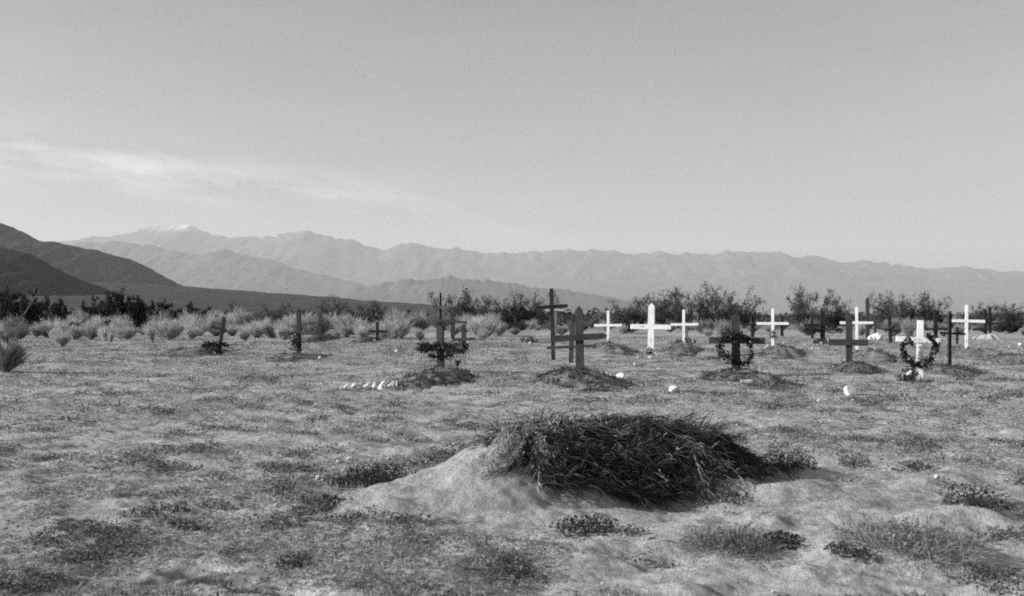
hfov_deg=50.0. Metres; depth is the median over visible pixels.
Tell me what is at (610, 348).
grave mound
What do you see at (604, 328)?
pale shrub
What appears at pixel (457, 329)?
pale shrub
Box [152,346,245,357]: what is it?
grave mound
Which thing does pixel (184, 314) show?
pale shrub
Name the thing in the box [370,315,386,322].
dark shrub
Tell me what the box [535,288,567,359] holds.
grave cross
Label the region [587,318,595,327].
pale shrub
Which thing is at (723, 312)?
creosote bush
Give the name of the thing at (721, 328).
pale shrub
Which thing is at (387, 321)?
pale shrub
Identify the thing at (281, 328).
pale shrub
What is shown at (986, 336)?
grave mound
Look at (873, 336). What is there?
stone
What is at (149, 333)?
pale shrub
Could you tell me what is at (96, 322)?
pale shrub
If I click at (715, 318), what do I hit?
dark shrub
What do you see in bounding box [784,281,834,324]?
creosote bush
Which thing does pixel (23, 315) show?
dead tree
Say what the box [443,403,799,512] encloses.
brush pile
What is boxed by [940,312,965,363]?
grave cross
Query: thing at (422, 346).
garland
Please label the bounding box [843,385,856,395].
stone
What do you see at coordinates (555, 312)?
grave cross
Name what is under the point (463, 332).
grave cross
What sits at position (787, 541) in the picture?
weed clump
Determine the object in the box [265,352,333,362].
grave mound
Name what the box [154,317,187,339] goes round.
pale shrub
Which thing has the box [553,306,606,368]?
grave cross
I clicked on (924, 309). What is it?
creosote bush
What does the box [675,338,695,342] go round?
flower bunch
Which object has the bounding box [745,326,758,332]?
pale shrub
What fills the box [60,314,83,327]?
pale shrub
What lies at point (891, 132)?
sky
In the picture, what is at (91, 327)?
pale shrub
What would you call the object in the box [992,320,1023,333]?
dark shrub
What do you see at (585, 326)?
pale shrub
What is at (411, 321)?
pale shrub
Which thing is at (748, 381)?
log
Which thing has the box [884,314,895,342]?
grave cross
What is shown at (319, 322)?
grave cross
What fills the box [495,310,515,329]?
dark shrub
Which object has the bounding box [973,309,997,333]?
grave cross
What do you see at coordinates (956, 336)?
stake
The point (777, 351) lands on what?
grave mound
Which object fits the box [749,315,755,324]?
wreath
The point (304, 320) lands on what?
pale shrub
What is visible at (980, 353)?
grave mound
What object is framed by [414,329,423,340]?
pale shrub
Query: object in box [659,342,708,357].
grave mound
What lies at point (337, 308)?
creosote bush
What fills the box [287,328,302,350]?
wreath
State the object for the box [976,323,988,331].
pale shrub
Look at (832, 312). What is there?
creosote bush
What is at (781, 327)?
grave cross
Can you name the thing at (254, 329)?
pale shrub
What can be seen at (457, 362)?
cup stake
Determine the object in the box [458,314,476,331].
pale shrub
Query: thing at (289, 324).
pale shrub
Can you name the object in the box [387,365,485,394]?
grave mound
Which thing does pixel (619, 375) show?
stone
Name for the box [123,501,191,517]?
weed clump
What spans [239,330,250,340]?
pale shrub
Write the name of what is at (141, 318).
dark shrub
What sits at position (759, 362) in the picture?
grave stake
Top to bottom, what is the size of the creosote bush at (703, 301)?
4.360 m
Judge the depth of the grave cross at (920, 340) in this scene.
19.87 m
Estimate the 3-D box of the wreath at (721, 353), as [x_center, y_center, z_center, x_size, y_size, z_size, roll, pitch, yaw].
[4.326,1.004,21.325,0.764,0.849,0.334,0,-1,22]
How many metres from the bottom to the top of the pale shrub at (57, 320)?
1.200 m
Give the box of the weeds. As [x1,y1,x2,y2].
[0,335,1023,595]
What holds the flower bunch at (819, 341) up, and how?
on the ground at (818, 499)
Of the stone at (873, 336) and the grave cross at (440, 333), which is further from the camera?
the stone at (873, 336)
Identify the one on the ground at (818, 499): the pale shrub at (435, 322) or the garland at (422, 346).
the pale shrub at (435, 322)
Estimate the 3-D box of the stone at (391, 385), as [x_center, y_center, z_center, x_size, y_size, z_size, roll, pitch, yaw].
[-1.833,1.321,16.597,0.105,0.128,0.083,0,-1,-7]
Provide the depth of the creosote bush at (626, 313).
94.09 m
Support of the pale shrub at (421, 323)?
on the ground at (818, 499)
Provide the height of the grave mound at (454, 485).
0.458 m
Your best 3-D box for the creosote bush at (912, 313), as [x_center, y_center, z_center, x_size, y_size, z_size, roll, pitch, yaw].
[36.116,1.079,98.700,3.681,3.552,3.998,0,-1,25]
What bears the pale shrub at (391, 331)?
on the ground at (818, 499)
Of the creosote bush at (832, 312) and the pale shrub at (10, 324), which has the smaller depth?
the pale shrub at (10, 324)
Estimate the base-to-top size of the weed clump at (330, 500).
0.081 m
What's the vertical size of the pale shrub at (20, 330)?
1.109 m
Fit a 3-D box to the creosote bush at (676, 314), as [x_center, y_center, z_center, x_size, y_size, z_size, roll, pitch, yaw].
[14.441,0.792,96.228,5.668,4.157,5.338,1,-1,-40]
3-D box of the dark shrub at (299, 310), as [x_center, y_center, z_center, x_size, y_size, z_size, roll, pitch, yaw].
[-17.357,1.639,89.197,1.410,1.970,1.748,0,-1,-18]
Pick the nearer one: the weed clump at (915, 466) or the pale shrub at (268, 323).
the weed clump at (915, 466)
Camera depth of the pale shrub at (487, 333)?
53.74 m
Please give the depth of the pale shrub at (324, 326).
65.53 m
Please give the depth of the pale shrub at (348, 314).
65.08 m
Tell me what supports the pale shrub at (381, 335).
on the ground at (818, 499)
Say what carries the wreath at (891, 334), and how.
attached to the grave cross at (889, 324)
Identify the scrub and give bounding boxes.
[46,303,1023,326]
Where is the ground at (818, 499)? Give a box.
[0,315,1023,595]
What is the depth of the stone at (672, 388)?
16.26 m
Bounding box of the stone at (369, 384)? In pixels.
[363,381,371,388]
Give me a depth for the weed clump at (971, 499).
6.47 m
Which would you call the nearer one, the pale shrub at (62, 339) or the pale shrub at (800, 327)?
the pale shrub at (62, 339)
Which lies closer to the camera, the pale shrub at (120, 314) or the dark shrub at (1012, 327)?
the dark shrub at (1012, 327)
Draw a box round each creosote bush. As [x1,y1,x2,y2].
[223,299,246,315]
[259,302,292,320]
[304,294,348,317]
[341,298,387,325]
[427,285,480,317]
[469,295,500,318]
[489,288,548,327]
[516,291,564,328]
[607,296,660,320]
[631,291,676,324]
[648,283,719,327]
[690,285,720,320]
[697,281,753,322]
[727,294,770,327]
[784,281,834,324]
[812,295,854,328]
[865,288,897,323]
[884,291,916,321]
[893,291,934,321]
[919,291,952,322]
[957,301,1003,325]
[995,301,1023,325]
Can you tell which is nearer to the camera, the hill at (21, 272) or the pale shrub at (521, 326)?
the pale shrub at (521, 326)
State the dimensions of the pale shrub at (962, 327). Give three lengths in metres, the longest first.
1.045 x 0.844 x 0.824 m
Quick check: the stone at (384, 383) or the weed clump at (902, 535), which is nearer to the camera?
the weed clump at (902, 535)
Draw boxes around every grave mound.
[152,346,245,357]
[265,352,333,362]
[290,334,342,342]
[324,444,793,516]
[350,336,381,343]
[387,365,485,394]
[527,366,639,392]
[592,341,639,355]
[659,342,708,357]
[698,366,808,389]
[757,342,806,358]
[827,359,888,374]
[852,347,901,362]
[914,362,989,378]
[938,347,1010,360]
[971,333,1004,339]
[983,353,1023,364]
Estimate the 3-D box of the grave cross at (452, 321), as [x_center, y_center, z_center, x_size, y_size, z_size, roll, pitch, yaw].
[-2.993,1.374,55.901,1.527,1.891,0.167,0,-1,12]
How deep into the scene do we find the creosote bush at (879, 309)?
97.75 m
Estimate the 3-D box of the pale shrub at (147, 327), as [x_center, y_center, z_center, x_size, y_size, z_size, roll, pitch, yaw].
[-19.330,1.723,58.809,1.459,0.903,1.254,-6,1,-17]
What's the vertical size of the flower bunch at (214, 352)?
0.384 m
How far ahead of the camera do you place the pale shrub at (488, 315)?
76.21 m
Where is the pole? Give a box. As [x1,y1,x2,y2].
[439,293,441,324]
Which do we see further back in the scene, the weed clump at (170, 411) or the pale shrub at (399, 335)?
the pale shrub at (399, 335)
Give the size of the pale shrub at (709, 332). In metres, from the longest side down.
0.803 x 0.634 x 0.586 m
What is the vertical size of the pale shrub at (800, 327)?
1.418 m
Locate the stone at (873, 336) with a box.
[871,333,878,339]
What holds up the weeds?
on the ground at (818, 499)
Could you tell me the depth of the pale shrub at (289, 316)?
80.41 m
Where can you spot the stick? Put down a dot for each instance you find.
(731, 356)
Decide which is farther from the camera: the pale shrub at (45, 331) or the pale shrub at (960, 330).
the pale shrub at (960, 330)
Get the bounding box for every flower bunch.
[207,346,222,353]
[521,336,538,342]
[646,347,657,354]
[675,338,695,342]
[813,337,829,343]
[895,366,922,381]
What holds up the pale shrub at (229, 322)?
on the ground at (818, 499)
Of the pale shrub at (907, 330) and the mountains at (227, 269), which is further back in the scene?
the mountains at (227, 269)
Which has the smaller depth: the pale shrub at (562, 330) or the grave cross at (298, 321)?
the grave cross at (298, 321)
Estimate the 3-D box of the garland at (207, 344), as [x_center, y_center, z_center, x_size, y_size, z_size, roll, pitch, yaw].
[-8.452,1.416,31.249,0.991,0.527,0.468,0,-1,0]
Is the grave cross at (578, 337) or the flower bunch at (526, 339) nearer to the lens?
the grave cross at (578, 337)
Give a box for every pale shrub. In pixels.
[0,318,12,334]
[0,327,19,344]
[0,335,31,372]
[2,313,33,332]
[8,323,32,338]
[29,321,43,336]
[33,320,59,336]
[42,316,67,330]
[48,327,62,338]
[49,315,68,323]
[49,328,71,346]
[51,319,67,330]
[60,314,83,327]
[65,323,87,339]
[66,309,97,322]
[82,314,104,329]
[82,327,97,339]
[83,321,99,333]
[86,315,105,325]
[96,323,114,340]
[101,309,133,328]
[107,332,114,341]
[108,316,131,328]
[111,314,134,329]
[113,327,122,338]
[115,324,140,338]
[136,326,144,334]
[141,318,155,341]
[141,323,157,336]
[146,325,164,337]
[149,319,174,325]
[150,309,172,323]
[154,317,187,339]
[173,311,203,324]
[176,309,192,320]
[182,323,204,338]
[186,317,210,332]
[202,308,231,326]
[209,326,219,335]
[225,311,242,326]
[225,324,239,335]
[229,306,256,327]
[236,324,250,332]
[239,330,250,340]
[242,319,271,337]
[259,317,279,336]
[262,321,277,337]
[271,323,295,339]
[277,312,311,330]
[277,314,306,330]
[280,310,303,321]
[301,311,316,321]
[301,325,313,330]
[307,307,330,333]
[311,317,335,333]
[324,311,346,329]
[330,329,340,336]
[331,313,368,334]
[335,316,356,336]
[335,320,352,337]
[351,319,379,336]
[353,325,369,337]
[371,322,388,338]
[377,315,415,338]
[380,318,393,326]
[382,307,405,320]
[382,310,419,326]
[395,327,407,338]
[407,307,431,329]
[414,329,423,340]
[429,304,450,328]
[445,323,460,334]
[455,311,473,325]
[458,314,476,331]
[466,315,489,334]
[476,314,498,326]
[476,318,496,336]
[476,328,490,337]
[477,331,485,339]
[486,312,501,322]
[491,321,508,335]
[495,319,509,335]
[509,327,519,334]
[512,320,529,330]
[523,318,537,328]
[557,325,568,334]
[583,322,589,330]
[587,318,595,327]
[599,319,611,330]
[616,323,627,333]
[693,316,715,332]
[703,329,712,336]
[712,320,730,336]
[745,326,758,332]
[764,325,770,331]
[791,316,819,335]
[852,324,865,335]
[879,318,901,335]
[899,317,916,336]
[904,316,916,326]
[926,320,942,330]
[943,315,963,327]
[953,322,964,332]
[953,327,964,332]
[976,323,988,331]
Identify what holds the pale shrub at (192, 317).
on the ground at (818, 499)
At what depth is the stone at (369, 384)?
16.76 m
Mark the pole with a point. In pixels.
(440, 308)
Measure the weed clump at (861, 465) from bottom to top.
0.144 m
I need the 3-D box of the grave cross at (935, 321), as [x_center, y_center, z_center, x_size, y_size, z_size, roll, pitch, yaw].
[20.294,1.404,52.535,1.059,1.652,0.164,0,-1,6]
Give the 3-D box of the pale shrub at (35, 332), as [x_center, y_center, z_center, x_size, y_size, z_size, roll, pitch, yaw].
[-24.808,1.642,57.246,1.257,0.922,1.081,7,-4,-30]
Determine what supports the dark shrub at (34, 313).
on the ground at (818, 499)
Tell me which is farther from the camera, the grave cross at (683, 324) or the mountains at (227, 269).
the mountains at (227, 269)
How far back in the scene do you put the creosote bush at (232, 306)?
111.71 m
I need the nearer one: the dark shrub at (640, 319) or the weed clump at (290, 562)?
the weed clump at (290, 562)
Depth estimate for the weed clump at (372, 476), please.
7.36 m
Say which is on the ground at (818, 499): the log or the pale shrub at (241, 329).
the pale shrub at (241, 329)
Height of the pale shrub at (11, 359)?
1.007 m
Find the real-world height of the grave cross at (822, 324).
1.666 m
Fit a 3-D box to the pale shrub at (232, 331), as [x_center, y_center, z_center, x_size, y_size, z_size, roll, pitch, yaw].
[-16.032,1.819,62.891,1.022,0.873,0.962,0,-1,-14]
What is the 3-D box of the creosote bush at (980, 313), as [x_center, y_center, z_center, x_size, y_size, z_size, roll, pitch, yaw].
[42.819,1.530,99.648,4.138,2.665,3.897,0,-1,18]
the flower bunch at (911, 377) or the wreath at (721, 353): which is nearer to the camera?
the flower bunch at (911, 377)
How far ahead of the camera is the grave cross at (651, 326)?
33.51 m
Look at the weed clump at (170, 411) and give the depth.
12.74 m
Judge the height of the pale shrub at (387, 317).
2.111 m
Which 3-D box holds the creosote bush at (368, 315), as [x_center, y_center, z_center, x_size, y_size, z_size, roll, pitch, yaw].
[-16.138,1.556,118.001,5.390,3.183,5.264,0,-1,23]
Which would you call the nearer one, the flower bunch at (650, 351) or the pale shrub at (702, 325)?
the flower bunch at (650, 351)
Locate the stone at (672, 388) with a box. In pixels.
[669,385,679,392]
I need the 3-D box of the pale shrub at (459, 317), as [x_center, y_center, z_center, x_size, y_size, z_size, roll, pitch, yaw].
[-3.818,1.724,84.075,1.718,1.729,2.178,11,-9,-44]
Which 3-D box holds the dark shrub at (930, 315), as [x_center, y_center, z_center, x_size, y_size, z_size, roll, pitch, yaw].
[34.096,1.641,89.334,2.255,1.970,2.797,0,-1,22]
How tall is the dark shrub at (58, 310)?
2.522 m
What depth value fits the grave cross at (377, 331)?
50.30 m
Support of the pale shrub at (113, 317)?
on the ground at (818, 499)
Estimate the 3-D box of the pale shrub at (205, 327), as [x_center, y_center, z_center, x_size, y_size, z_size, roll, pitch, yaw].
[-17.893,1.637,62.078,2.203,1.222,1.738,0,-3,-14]
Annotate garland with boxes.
[201,341,229,352]
[410,340,442,361]
[424,351,459,366]
[438,339,471,362]
[803,326,841,335]
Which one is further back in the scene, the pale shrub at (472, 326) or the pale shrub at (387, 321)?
the pale shrub at (387, 321)
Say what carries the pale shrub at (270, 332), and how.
on the ground at (818, 499)
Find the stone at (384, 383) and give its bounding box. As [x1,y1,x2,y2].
[377,381,386,389]
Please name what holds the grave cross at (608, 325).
on the grave mound at (610, 348)
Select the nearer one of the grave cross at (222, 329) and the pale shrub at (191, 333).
the grave cross at (222, 329)
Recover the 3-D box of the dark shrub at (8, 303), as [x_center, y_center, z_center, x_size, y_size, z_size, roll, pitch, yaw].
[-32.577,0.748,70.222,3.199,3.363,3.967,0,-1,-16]
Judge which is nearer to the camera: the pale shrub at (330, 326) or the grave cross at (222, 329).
the grave cross at (222, 329)
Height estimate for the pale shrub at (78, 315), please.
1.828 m
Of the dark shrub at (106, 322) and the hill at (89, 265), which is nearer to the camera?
the dark shrub at (106, 322)
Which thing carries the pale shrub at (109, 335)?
on the ground at (818, 499)
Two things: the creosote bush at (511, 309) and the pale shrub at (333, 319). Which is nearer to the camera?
the pale shrub at (333, 319)
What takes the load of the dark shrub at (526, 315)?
on the ground at (818, 499)
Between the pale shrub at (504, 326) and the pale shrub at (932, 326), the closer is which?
the pale shrub at (504, 326)
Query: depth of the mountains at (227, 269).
16788.96 m
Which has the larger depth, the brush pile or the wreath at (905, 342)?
the wreath at (905, 342)
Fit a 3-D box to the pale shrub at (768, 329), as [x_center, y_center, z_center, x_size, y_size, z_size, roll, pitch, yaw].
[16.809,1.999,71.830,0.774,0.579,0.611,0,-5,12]
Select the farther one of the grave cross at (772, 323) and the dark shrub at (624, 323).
the dark shrub at (624, 323)
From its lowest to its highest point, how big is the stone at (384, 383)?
0.149 m
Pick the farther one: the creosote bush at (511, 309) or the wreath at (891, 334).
the creosote bush at (511, 309)
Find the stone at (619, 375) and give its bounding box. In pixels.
[616,373,623,378]
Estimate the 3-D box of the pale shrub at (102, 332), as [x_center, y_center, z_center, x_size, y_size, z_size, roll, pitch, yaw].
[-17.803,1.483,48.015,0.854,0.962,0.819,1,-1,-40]
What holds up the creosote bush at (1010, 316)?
on the ground at (818, 499)
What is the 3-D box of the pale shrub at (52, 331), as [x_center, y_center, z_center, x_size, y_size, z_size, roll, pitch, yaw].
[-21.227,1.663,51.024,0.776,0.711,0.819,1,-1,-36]
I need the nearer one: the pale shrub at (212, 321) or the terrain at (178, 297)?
the pale shrub at (212, 321)
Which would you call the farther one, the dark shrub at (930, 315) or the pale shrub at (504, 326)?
the dark shrub at (930, 315)
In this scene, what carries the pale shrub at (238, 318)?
on the ground at (818, 499)
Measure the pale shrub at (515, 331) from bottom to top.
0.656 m
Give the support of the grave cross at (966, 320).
on the grave mound at (980, 353)
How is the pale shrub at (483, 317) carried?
on the ground at (818, 499)
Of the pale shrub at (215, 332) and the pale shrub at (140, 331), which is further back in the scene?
the pale shrub at (140, 331)
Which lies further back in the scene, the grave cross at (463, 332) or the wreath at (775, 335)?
the wreath at (775, 335)
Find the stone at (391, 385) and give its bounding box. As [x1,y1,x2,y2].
[387,381,393,388]
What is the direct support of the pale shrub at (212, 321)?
on the ground at (818, 499)
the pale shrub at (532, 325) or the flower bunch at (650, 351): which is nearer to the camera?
the flower bunch at (650, 351)
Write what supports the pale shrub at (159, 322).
on the ground at (818, 499)
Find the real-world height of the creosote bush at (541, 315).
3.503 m
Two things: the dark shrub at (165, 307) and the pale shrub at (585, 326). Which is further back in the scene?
the dark shrub at (165, 307)
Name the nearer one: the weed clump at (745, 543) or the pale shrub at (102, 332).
the weed clump at (745, 543)
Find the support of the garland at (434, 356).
attached to the grave cross at (440, 333)
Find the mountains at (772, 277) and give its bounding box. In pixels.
[59,225,1023,314]
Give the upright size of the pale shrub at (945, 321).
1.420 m
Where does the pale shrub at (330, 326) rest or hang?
on the ground at (818, 499)
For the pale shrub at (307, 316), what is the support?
on the ground at (818, 499)
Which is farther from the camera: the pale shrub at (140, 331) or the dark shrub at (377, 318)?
the dark shrub at (377, 318)
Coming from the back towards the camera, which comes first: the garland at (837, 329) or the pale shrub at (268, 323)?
the pale shrub at (268, 323)
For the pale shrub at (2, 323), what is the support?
on the ground at (818, 499)
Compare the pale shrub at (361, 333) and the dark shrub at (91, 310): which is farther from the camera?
the dark shrub at (91, 310)
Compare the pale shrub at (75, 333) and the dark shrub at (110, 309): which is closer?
the pale shrub at (75, 333)
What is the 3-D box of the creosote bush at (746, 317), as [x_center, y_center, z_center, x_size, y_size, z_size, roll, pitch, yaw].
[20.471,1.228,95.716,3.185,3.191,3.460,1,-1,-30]
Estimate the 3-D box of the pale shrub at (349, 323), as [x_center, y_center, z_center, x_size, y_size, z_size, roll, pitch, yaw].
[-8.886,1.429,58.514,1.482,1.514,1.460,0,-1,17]
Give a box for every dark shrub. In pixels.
[0,285,27,321]
[13,286,50,326]
[41,298,73,321]
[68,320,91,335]
[81,295,108,319]
[97,285,143,320]
[103,318,138,330]
[125,295,156,328]
[145,298,183,320]
[176,301,212,318]
[289,307,304,317]
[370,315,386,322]
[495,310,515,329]
[507,306,538,328]
[616,313,647,330]
[618,319,635,333]
[708,311,731,324]
[813,309,862,327]
[916,306,944,323]
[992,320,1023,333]
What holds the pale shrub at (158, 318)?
on the ground at (818, 499)
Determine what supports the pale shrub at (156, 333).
on the ground at (818, 499)
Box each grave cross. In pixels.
[211,316,226,354]
[279,311,316,351]
[309,313,327,339]
[368,322,386,340]
[425,325,462,366]
[438,306,467,338]
[452,324,474,342]
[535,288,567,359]
[545,297,563,335]
[547,321,595,362]
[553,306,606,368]
[594,311,621,340]
[630,303,670,351]
[671,310,697,340]
[709,316,764,367]
[742,317,760,336]
[757,309,788,345]
[775,316,789,335]
[804,310,835,341]
[805,318,818,338]
[829,314,867,362]
[840,307,872,349]
[865,298,869,338]
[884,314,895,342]
[896,317,945,377]
[924,310,947,337]
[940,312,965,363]
[952,305,984,348]
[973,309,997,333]
[984,307,1008,332]
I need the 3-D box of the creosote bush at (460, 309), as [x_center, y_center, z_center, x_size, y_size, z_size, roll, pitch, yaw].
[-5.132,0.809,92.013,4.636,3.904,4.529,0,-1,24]
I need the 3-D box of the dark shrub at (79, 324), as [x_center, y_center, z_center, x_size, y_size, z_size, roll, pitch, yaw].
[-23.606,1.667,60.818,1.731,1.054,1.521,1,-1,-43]
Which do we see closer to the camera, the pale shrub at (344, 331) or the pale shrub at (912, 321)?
the pale shrub at (344, 331)
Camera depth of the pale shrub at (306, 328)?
65.82 m
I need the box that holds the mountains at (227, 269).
[66,240,368,296]
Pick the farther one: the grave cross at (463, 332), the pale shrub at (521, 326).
the pale shrub at (521, 326)
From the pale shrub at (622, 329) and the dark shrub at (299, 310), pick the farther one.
the dark shrub at (299, 310)
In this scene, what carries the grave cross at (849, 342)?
on the ground at (818, 499)
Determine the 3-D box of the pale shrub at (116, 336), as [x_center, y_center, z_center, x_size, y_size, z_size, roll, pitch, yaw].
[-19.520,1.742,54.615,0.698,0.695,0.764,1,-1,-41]
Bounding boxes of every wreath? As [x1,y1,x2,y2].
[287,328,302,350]
[715,328,754,369]
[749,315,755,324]
[767,329,777,338]
[886,324,895,336]
[899,332,940,370]
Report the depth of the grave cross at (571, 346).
26.45 m
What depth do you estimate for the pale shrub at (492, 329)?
58.91 m
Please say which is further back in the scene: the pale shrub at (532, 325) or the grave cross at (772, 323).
the pale shrub at (532, 325)
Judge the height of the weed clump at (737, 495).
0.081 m
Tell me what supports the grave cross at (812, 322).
on the ground at (818, 499)
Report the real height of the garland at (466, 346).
0.564 m
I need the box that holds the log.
[740,379,753,383]
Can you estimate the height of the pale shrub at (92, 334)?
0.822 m
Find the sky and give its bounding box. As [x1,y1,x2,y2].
[0,0,1023,271]
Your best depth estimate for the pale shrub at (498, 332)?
60.05 m
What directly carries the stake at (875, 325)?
on the ground at (818, 499)
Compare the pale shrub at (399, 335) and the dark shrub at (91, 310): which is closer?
the pale shrub at (399, 335)
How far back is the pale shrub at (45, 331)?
57.04 m
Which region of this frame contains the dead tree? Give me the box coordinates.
[20,286,42,332]
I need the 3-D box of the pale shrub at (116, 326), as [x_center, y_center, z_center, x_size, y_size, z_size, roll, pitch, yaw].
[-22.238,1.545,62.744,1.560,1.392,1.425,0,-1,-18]
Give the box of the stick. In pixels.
[707,352,763,358]
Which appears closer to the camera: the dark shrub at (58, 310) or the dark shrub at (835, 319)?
the dark shrub at (58, 310)
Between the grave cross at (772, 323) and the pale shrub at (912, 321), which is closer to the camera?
the grave cross at (772, 323)
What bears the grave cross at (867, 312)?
on the ground at (818, 499)
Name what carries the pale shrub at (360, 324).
on the ground at (818, 499)
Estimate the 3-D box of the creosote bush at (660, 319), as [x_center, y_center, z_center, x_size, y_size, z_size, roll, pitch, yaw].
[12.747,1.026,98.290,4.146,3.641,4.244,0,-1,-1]
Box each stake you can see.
[454,360,460,370]
[758,360,763,373]
[874,318,876,332]
[955,327,957,343]
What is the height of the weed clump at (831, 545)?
0.077 m
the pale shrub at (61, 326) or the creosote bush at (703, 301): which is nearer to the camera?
the pale shrub at (61, 326)
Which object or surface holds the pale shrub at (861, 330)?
on the ground at (818, 499)
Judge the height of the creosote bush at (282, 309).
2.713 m
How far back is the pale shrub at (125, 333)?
53.54 m
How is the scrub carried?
on the ground at (818, 499)
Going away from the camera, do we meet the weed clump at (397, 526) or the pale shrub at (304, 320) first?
the weed clump at (397, 526)
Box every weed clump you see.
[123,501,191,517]
[152,408,174,415]
[270,552,311,569]
[301,494,347,512]
[327,462,415,489]
[377,523,449,551]
[530,510,630,539]
[659,520,810,565]
[704,489,753,504]
[757,448,824,474]
[763,530,804,550]
[804,506,1013,577]
[824,540,874,559]
[835,451,883,470]
[887,459,931,471]
[922,481,1023,515]
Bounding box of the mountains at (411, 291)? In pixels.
[338,275,761,314]
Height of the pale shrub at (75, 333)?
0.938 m
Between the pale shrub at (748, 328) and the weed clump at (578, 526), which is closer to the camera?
the weed clump at (578, 526)
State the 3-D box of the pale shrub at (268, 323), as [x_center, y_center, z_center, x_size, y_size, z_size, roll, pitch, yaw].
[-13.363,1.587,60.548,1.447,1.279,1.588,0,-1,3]
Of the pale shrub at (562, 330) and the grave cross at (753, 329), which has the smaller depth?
the grave cross at (753, 329)
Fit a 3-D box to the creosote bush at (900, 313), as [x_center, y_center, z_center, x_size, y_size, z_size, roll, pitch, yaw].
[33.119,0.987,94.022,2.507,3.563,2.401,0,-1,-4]
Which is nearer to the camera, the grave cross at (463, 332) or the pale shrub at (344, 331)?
the grave cross at (463, 332)
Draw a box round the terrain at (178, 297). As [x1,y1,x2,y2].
[11,282,569,315]
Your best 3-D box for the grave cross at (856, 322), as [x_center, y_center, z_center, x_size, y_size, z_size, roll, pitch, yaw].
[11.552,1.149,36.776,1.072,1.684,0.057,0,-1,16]
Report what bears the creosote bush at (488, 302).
on the ground at (818, 499)
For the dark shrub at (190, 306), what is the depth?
92.19 m
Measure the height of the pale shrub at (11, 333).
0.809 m
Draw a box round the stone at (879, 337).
[876,335,882,339]
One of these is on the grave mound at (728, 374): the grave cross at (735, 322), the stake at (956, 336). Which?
the grave cross at (735, 322)
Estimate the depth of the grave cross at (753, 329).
59.15 m
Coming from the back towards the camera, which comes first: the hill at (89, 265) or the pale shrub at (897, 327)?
the hill at (89, 265)
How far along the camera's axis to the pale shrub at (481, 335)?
48.98 m
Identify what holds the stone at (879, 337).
on the ground at (818, 499)
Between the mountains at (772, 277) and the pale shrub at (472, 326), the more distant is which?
the mountains at (772, 277)
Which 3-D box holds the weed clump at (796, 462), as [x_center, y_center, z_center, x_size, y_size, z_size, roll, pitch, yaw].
[2.011,1.193,7.985,0.640,0.172,0.856,0,-1,-10]
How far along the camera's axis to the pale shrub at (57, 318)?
72.69 m
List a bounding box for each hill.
[0,223,182,285]
[0,247,110,295]
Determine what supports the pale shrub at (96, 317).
on the ground at (818, 499)
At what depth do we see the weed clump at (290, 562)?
5.18 m

